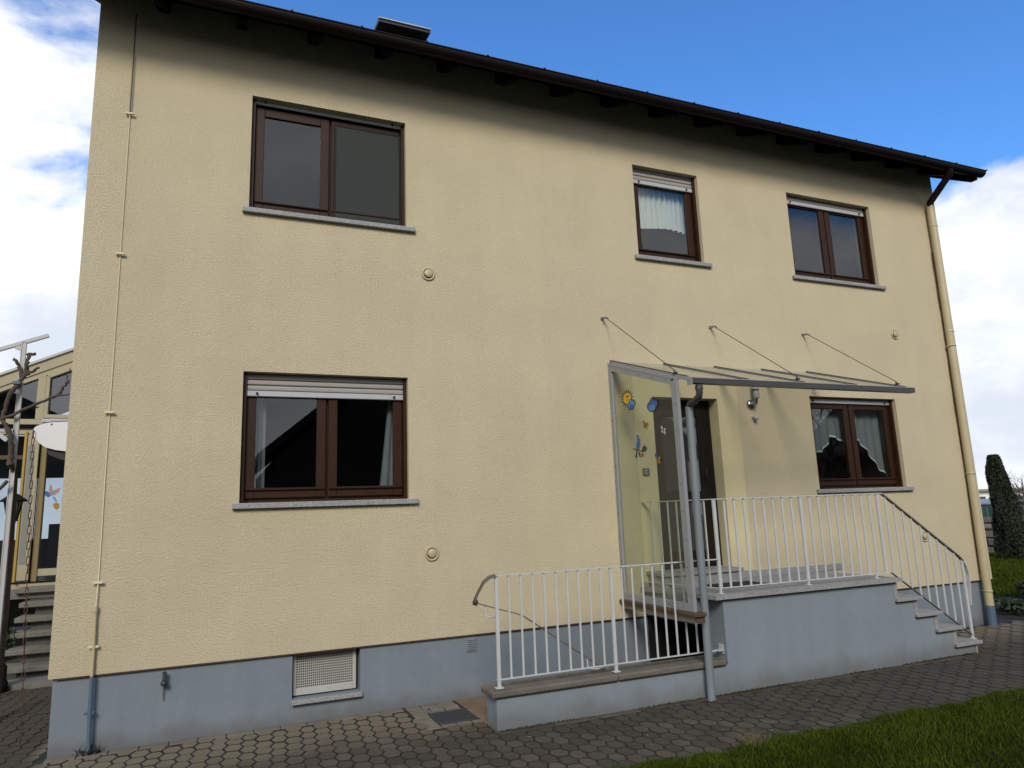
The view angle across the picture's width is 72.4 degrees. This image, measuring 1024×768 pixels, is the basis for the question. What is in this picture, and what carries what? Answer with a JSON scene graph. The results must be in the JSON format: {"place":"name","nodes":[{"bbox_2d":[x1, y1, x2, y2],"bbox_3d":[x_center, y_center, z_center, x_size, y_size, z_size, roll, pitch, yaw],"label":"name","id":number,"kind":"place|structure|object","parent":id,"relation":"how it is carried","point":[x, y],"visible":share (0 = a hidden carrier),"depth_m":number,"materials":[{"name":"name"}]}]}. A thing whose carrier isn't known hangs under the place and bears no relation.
{"place":"outdoors","nodes":[
{"label":"outdoors","id":0,"kind":"place"},
{"bbox_2d":[0,617,1023,767],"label":"pavement","id":1,"kind":"structure","parent":0,"point":[350,742],"depth_m":5.86,"materials":[{"name":"grey stone"}]},
{"bbox_2d":[0,494,27,692],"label":"garden lamp","id":2,"kind":"object","parent":1,"relation":"on","point":[19,504],"visible":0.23,"depth_m":8.18,"materials":[{"name":"black metal"}]},
{"bbox_2d":[0,334,49,637],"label":"support frame","id":3,"kind":"object","parent":1,"relation":"on","point":[21,346],"visible":0.98,"depth_m":7.06,"materials":[{"name":"metal"}]},
{"bbox_2d":[5,585,54,690],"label":"garden stairs","id":4,"kind":"structure","parent":1,"relation":"on","point":[38,645],"depth_m":8.95,"materials":[{"name":"concrete"}]},
{"bbox_2d":[5,627,15,649],"bbox_3d":[-6.457,3.253,8.835,0.354,0.389,0.337,2,-11,-22],"label":"garden plant","id":5,"kind":"object","parent":4,"relation":"on","point":[8,642],"visible":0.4,"depth_m":8.87,"materials":[{"name":"green plant"}]},
{"bbox_2d":[0,352,70,696],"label":"vine","id":6,"kind":"object","parent":1,"relation":"on","point":[11,447],"visible":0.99,"depth_m":7.04,"materials":[{"name":"brown plant"}]},
{"bbox_2d":[70,744,101,756],"bbox_3d":[-3.430,2.929,5.608,0.185,0.103,0.260,-6,-11,21],"label":"weed","id":7,"kind":"object","parent":1,"relation":"on","point":[83,753],"visible":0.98,"depth_m":5.62,"materials":[{"name":"green plant"}]},
{"bbox_2d":[428,708,479,724],"bbox_3d":[-0.506,3.006,6.326,0.410,0.023,0.380,2,-11,-22],"label":"floor grate","id":8,"kind":"object","parent":1,"relation":"in","point":[451,716],"visible":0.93,"depth_m":6.31,"materials":[{"name":"grey metal"}]},
{"bbox_2d":[456,696,487,723],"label":"stone slab","id":9,"kind":"structure","parent":1,"relation":"on","point":[477,706],"depth_m":6.63,"materials":[{"name":"beige stone"}]},
{"bbox_2d":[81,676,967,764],"bbox_3d":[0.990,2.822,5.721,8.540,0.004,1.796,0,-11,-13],"label":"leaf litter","id":10,"kind":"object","parent":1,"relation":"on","point":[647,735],"visible":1,"depth_m":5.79,"materials":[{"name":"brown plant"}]},
{"bbox_2d":[87,626,1023,767],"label":"joint moss","id":11,"kind":"object","parent":1,"relation":"on","point":[682,737],"visible":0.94,"depth_m":5.93,"materials":[{"name":"green plant"}]},
{"bbox_2d":[498,651,981,732],"bbox_3d":[2.655,2.984,6.930,6.010,0.025,0.104,2,-11,-22],"label":"moss","id":12,"kind":"object","parent":1,"relation":"on","point":[754,690],"visible":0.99,"depth_m":6.81,"materials":[{"name":"green plant"}]},
{"bbox_2d":[640,566,982,692],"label":"entrance stairs","id":13,"kind":"structure","parent":1,"relation":"on","point":[779,634],"depth_m":7.36,"materials":[{"name":"blue paint"}]},
{"bbox_2d":[707,581,769,588],"bbox_3d":[2.454,2.196,7.663,0.630,0.016,0.360,2,-11,-22],"label":"doormat","id":14,"kind":"object","parent":13,"relation":"on","point":[734,584],"visible":0.48,"depth_m":7.63,"materials":[{"name":"black"}]},
{"bbox_2d":[642,493,976,638],"bbox_3d":[3.484,2.166,8.116,3.844,1.720,1.063,2,-11,-22],"label":"stair railing","id":15,"kind":"object","parent":13,"relation":"on","point":[967,589],"visible":0.97,"depth_m":7.71,"materials":[{"name":"white metal"}]},
{"bbox_2d":[0,0,1023,539],"label":"sky","id":16,"kind":"structure","parent":0,"point":[938,79],"materials":[{"name":"blue"}]},
{"bbox_2d":[4,618,1020,679],"bbox_3d":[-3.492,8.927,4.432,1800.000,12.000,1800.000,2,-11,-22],"label":"ground","id":17,"kind":"structure","parent":0,"point":[13,659],"depth_m":10.48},
{"bbox_2d":[0,347,73,650],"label":"conservatory","id":18,"kind":"object","parent":17,"relation":"on","point":[47,379],"visible":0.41,"depth_m":10.80,"materials":[{"name":"metal"}]},
{"bbox_2d":[12,432,39,582],"bbox_3d":[-7.236,1.813,10.436,0.189,2.210,0.070,2,-11,-22],"label":"door leaf","id":19,"kind":"structure","parent":18,"relation":"in","point":[20,553],"depth_m":10.41,"materials":[{"name":"beige"}]},
{"bbox_2d":[44,485,60,509],"bbox_3d":[-7.004,1.725,10.663,0.216,0.390,0.008,2,-11,-22],"label":"window ornament","id":20,"kind":"object","parent":18,"relation":"attached to","point":[52,493],"depth_m":10.67,"materials":[{"name":"pink plastic"}]},
{"bbox_2d":[47,0,997,758],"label":"house","id":21,"kind":"structure","parent":17,"relation":"on","point":[349,344],"depth_m":7.50,"materials":[{"name":"beige paint"}]},
{"bbox_2d":[32,421,67,460],"bbox_3d":[-4.631,0.690,7.359,0.456,0.454,1.304,2,-11,-22],"label":"side canopy","id":22,"kind":"object","parent":21,"relation":"attached to","point":[51,435],"visible":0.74,"depth_m":6.77,"materials":[{"name":"white plastic"}]},
{"bbox_2d":[19,430,34,742],"bbox_3d":[-4.364,1.735,6.302,0.475,2.710,0.030,-12,-14,42],"label":"rain chain","id":23,"kind":"object","parent":22,"relation":"hanging from","point":[27,565],"visible":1,"depth_m":6.26,"materials":[{"name":"metal"}]},
{"bbox_2d":[160,671,167,685],"bbox_3d":[-2.945,2.494,5.931,0.056,0.117,0.088,2,-11,-22],"label":"water tap","id":24,"kind":"object","parent":21,"relation":"attached to","point":[164,681],"visible":1,"depth_m":5.91,"materials":[{"name":"silver metal"}]},
{"bbox_2d":[232,373,418,508],"bbox_3d":[-1.809,0.531,6.913,1.740,1.339,0.265,2,-11,-22],"label":"window","id":25,"kind":"structure","parent":21,"relation":"in","point":[325,492],"depth_m":6.90,"materials":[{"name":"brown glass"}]},
{"bbox_2d":[291,648,361,705],"bbox_3d":[-1.727,2.675,6.504,0.653,0.472,0.185,2,-11,-22],"label":"basement window","id":26,"kind":"structure","parent":21,"relation":"in","point":[317,672],"depth_m":6.53,"materials":[{"name":"white metal"}]},
{"bbox_2d":[242,99,415,232],"bbox_3d":[-1.915,-2.300,7.434,1.740,1.332,0.265,2,-11,-22],"label":"window","id":27,"kind":"structure","parent":21,"relation":"in","point":[362,161],"depth_m":7.50,"materials":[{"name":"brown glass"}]},
{"bbox_2d":[374,16,431,40],"bbox_3d":[-1.539,-4.670,9.468,0.705,0.193,0.782,2,-11,-22],"label":"roof window","id":28,"kind":"structure","parent":21,"relation":"in","point":[383,24],"depth_m":9.18,"materials":[{"name":"grey metal"}]},
{"bbox_2d":[642,468,649,475],"bbox_3d":[1.557,1.020,8.121,0.090,0.085,0.020,2,-11,-22],"label":"doorbell panel","id":29,"kind":"object","parent":21,"relation":"attached to","point":[646,471],"visible":1,"depth_m":8.11,"materials":[{"name":"grey metal"}]},
{"bbox_2d":[637,184,685,234],"bbox_3d":[1.925,-2.301,9.204,0.870,0.642,0.055,2,-11,-22],"label":"curtain","id":30,"kind":"object","parent":21,"relation":"hanging from","point":[660,208],"visible":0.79,"depth_m":9.22,"materials":[{"name":"white fabric"}]},
{"bbox_2d":[619,599,706,622],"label":"screen beam","id":31,"kind":"structure","parent":21,"relation":"attached to","point":[695,617],"depth_m":6.88,"materials":[{"name":"beige paint"}]},
{"bbox_2d":[607,363,696,611],"bbox_3d":[1.430,0.949,7.387,0.041,2.659,1.288,2,-11,-22],"label":"side screen","id":32,"kind":"object","parent":31,"relation":"on","point":[691,604],"visible":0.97,"depth_m":6.97,"materials":[{"name":"grey glass"}]},
{"bbox_2d":[621,389,635,409],"bbox_3d":[1.290,0.174,7.781,0.005,0.251,0.299,2,-11,-22],"label":"window sticker","id":33,"kind":"object","parent":32,"relation":"attached to","point":[629,402],"depth_m":7.77,"materials":[{"name":"yellow plastic"}]},
{"bbox_2d":[633,435,646,457],"bbox_3d":[1.374,0.669,7.532,0.003,0.258,0.277,2,-11,-22],"label":"window sticker","id":34,"kind":"object","parent":32,"relation":"attached to","point":[644,448],"depth_m":7.54,"materials":[{"name":"blue plastic"}]},
{"bbox_2d":[643,420,647,429],"bbox_3d":[1.420,0.435,7.442,0.004,0.107,0.104,2,-11,-22],"label":"window sticker","id":35,"kind":"object","parent":32,"relation":"attached to","point":[645,425],"depth_m":7.44,"materials":[{"name":"orange plastic"}]},
{"bbox_2d":[647,398,657,411],"bbox_3d":[1.471,0.219,7.337,0.002,0.150,0.206,2,-11,-22],"label":"window sticker","id":36,"kind":"object","parent":32,"relation":"attached to","point":[652,404],"depth_m":7.33,"materials":[{"name":"blue plastic"}]},
{"bbox_2d":[655,453,660,463],"bbox_3d":[1.504,0.764,7.208,0.004,0.113,0.110,2,-11,-22],"label":"window sticker","id":37,"kind":"object","parent":32,"relation":"attached to","point":[658,459],"depth_m":7.20,"materials":[{"name":"plastic"}]},
{"bbox_2d":[632,169,712,267],"bbox_3d":[1.985,-2.155,9.049,1.147,1.320,0.265,2,-11,-22],"label":"window","id":38,"kind":"structure","parent":21,"relation":"in","point":[686,186],"depth_m":9.11,"materials":[{"name":"brown wood"}]},
{"bbox_2d":[648,617,703,661],"bbox_3d":[2.052,3.845,7.801,1.050,2.480,0.025,2,-11,-22],"label":"basement door","id":39,"kind":"structure","parent":21,"relation":"in","point":[661,631],"depth_m":7.89,"materials":[{"name":"black"}]},
{"bbox_2d":[653,399,722,569],"bbox_3d":[2.083,1.192,8.507,0.953,2.028,0.130,2,-11,-22],"label":"front door","id":40,"kind":"structure","parent":21,"relation":"in","point":[667,471],"depth_m":8.52,"materials":[{"name":"brown wood"}]},
{"bbox_2d":[747,387,758,408],"bbox_3d":[3.061,0.137,8.866,0.124,0.352,0.149,2,-11,-22],"label":"wall lamp","id":41,"kind":"object","parent":21,"relation":"attached to","point":[751,404],"visible":0.88,"depth_m":8.83,"materials":[{"name":"silver metal"}]},
{"bbox_2d":[600,316,914,700],"bbox_3d":[2.885,1.113,7.867,3.219,4.032,1.476,2,-11,-22],"label":"entrance canopy","id":42,"kind":"object","parent":21,"relation":"attached to","point":[700,376],"visible":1,"depth_m":7.24,"materials":[{"name":"grey metal"}]},
{"bbox_2d":[786,196,886,289],"bbox_3d":[4.591,-2.047,10.125,1.748,1.336,0.265,2,-11,-22],"label":"window","id":43,"kind":"structure","parent":21,"relation":"in","point":[822,210],"depth_m":10.17,"materials":[{"name":"brown wood"}]},
{"bbox_2d":[816,435,885,472],"bbox_3d":[4.627,0.785,9.753,1.440,0.970,0.048,2,-11,-22],"label":"curtain","id":44,"kind":"object","parent":21,"relation":"hanging from","point":[860,444],"visible":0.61,"depth_m":9.73,"materials":[{"name":"white fabric"}]},
{"bbox_2d":[809,398,914,492],"bbox_3d":[4.698,0.810,9.600,1.748,1.331,0.265,2,-11,-22],"label":"window","id":45,"kind":"structure","parent":21,"relation":"in","point":[855,482],"depth_m":9.65,"materials":[{"name":"brown wood"}]},
{"bbox_2d":[481,655,730,731],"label":"wall","id":46,"kind":"structure","parent":17,"relation":"on","point":[534,701],"depth_m":6.25,"materials":[{"name":"blue paint"}]},
{"bbox_2d":[473,559,724,689],"bbox_3d":[0.872,2.270,6.513,2.585,1.125,0.200,2,-11,-22],"label":"wall railing","id":47,"kind":"object","parent":46,"relation":"on","point":[593,667],"depth_m":6.39,"materials":[{"name":"white metal"}]},
{"bbox_2d":[979,487,1023,498],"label":"apartment building","id":48,"kind":"structure","parent":17,"relation":"on","point":[983,493],"depth_m":95.63,"materials":[{"name":"grey"}]},
{"bbox_2d":[980,499,1023,511],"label":"shed","id":49,"kind":"structure","parent":17,"relation":"on","point":[985,502],"depth_m":32.54,"materials":[{"name":"grey"}]},
{"bbox_2d":[983,515,1023,551],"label":"stone wall","id":50,"kind":"structure","parent":17,"relation":"on","point":[989,532],"depth_m":22.19,"materials":[{"name":"stone"}]},
{"bbox_2d":[608,552,1023,767],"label":"lawn","id":51,"kind":"structure","parent":0,"point":[965,758],"depth_m":5.12,"materials":[{"name":"green plant"}]},
{"bbox_2d":[731,724,779,747],"bbox_3d":[1.828,2.659,5.304,0.360,0.137,0.421,2,-11,-22],"label":"grass tuft","id":52,"kind":"object","parent":51,"relation":"on","point":[754,737],"visible":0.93,"depth_m":5.29,"materials":[{"name":"plant"}]},
{"bbox_2d":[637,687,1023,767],"bbox_3d":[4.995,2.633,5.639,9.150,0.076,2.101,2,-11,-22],"label":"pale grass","id":53,"kind":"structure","parent":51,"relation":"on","point":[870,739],"depth_m":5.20,"materials":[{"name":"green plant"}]},
{"bbox_2d":[981,506,1023,516],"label":"green fence","id":54,"kind":"object","parent":51,"relation":"on","point":[985,513],"visible":0.05,"depth_m":23.39,"materials":[{"name":"paint"}]},
{"bbox_2d":[984,454,1023,558],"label":"thuja","id":55,"kind":"object","parent":51,"relation":"on","point":[1007,525],"visible":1,"depth_m":19.47,"materials":[{"name":"green plant"}]},
{"bbox_2d":[988,471,1023,514],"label":"bare bush","id":56,"kind":"object","parent":51,"relation":"on","point":[1021,502],"visible":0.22,"depth_m":22.51,"materials":[{"name":"grey plant"}]},
{"bbox_2d":[993,597,1023,619],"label":"flower bed","id":57,"kind":"object","parent":51,"relation":"on","point":[1016,616],"visible":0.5,"depth_m":10.57,"materials":[{"name":"soil"}]},
{"bbox_2d":[994,597,1023,614],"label":"shrub","id":58,"kind":"object","parent":57,"relation":"on","point":[1009,606],"visible":0.93,"depth_m":10.52,"materials":[{"name":"green plant"}]},
{"bbox_2d":[1016,580,1023,598],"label":"shrub","id":59,"kind":"object","parent":57,"relation":"on","point":[1021,587],"visible":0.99,"depth_m":11.19,"materials":[{"name":"green plant"}]},
{"bbox_2d":[988,552,1023,597],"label":"grass","id":60,"kind":"structure","parent":0,"point":[1000,566],"depth_m":15.49,"materials":[{"name":"green plant"}]}
]}

